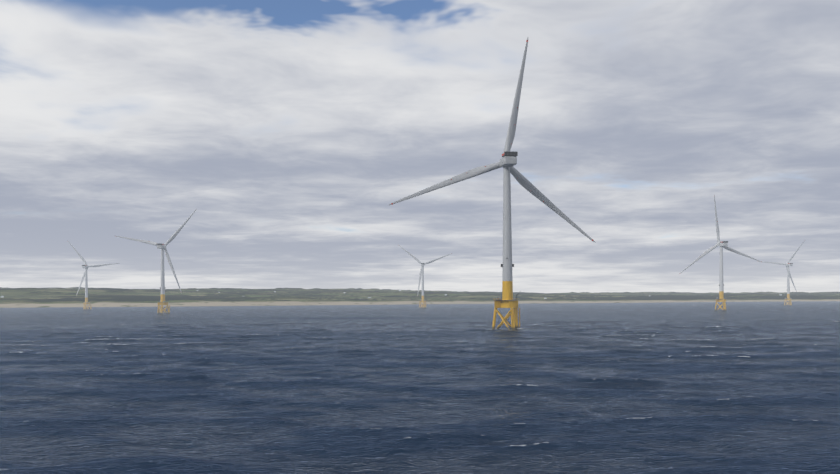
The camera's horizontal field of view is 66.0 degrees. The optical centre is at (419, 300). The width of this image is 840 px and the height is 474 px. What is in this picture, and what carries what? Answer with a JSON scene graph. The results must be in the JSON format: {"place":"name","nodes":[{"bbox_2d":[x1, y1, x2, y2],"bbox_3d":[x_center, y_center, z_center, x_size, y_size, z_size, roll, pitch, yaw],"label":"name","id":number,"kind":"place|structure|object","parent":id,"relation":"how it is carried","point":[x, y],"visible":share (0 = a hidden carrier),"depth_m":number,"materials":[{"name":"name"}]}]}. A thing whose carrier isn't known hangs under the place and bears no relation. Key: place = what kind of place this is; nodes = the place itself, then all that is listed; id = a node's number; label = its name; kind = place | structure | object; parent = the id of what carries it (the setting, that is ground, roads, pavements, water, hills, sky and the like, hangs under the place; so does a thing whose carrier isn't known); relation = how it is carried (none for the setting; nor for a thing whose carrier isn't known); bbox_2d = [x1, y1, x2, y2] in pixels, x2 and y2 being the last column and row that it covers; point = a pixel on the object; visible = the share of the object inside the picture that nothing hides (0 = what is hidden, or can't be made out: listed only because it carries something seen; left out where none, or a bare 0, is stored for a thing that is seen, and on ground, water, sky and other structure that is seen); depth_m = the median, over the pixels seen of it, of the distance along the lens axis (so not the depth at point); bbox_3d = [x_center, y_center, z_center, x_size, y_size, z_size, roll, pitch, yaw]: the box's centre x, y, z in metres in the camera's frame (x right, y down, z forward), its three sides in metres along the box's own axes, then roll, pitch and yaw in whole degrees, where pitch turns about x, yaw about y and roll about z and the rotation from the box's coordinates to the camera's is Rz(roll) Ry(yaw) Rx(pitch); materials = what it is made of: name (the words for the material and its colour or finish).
{"place":"outdoors","nodes":[
{"label":"outdoors","id":0,"kind":"place"},
{"bbox_2d":[0,319,839,473],"bbox_3d":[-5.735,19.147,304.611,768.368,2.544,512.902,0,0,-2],"label":"sea water","id":1,"kind":"structure","parent":0,"point":[665,397],"depth_m":126.17,"materials":[{"name":"blue liquid"}]},
{"bbox_2d":[0,301,839,324],"bbox_3d":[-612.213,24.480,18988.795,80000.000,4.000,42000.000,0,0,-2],"label":"sea","id":2,"kind":"structure","parent":0,"point":[692,311],"depth_m":952.91,"materials":[{"name":"liquid"}]},
{"bbox_2d":[68,241,118,309],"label":"turbine","id":3,"kind":"object","parent":2,"relation":"in","point":[86,266],"visible":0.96,"depth_m":1628.00,"materials":[{"name":"metal"}]},
{"bbox_2d":[116,209,196,313],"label":"turbine","id":4,"kind":"object","parent":2,"relation":"in","point":[163,248],"visible":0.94,"depth_m":1048.73,"materials":[{"name":"metal"}]},
{"bbox_2d":[397,244,451,307],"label":"turbine","id":5,"kind":"object","parent":2,"relation":"in","point":[422,274],"visible":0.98,"depth_m":1632.55,"materials":[{"name":"metal"}]},
{"bbox_2d":[389,38,595,329],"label":"turbine","id":6,"kind":"object","parent":2,"relation":"in","point":[507,162],"visible":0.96,"depth_m":422.49,"materials":[{"name":"metal"}]},
{"bbox_2d":[680,195,761,310],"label":"turbine","id":7,"kind":"object","parent":2,"relation":"in","point":[722,244],"visible":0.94,"depth_m":1059.61,"materials":[{"name":"metal"}]},
{"bbox_2d":[757,239,805,305],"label":"turbine","id":8,"kind":"object","parent":2,"relation":"in","point":[787,264],"visible":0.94,"depth_m":1717.87,"materials":[{"name":"metal"}]},
{"bbox_2d":[0,287,839,307],"bbox_3d":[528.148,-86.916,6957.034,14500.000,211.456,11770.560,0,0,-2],"label":"coast terrain","id":9,"kind":"structure","parent":0,"point":[54,297],"depth_m":4027.87,"materials":[{"name":"green plant"}]},
{"bbox_2d":[0,0,839,292],"label":"sky","id":10,"kind":"structure","parent":0,"point":[291,129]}
]}

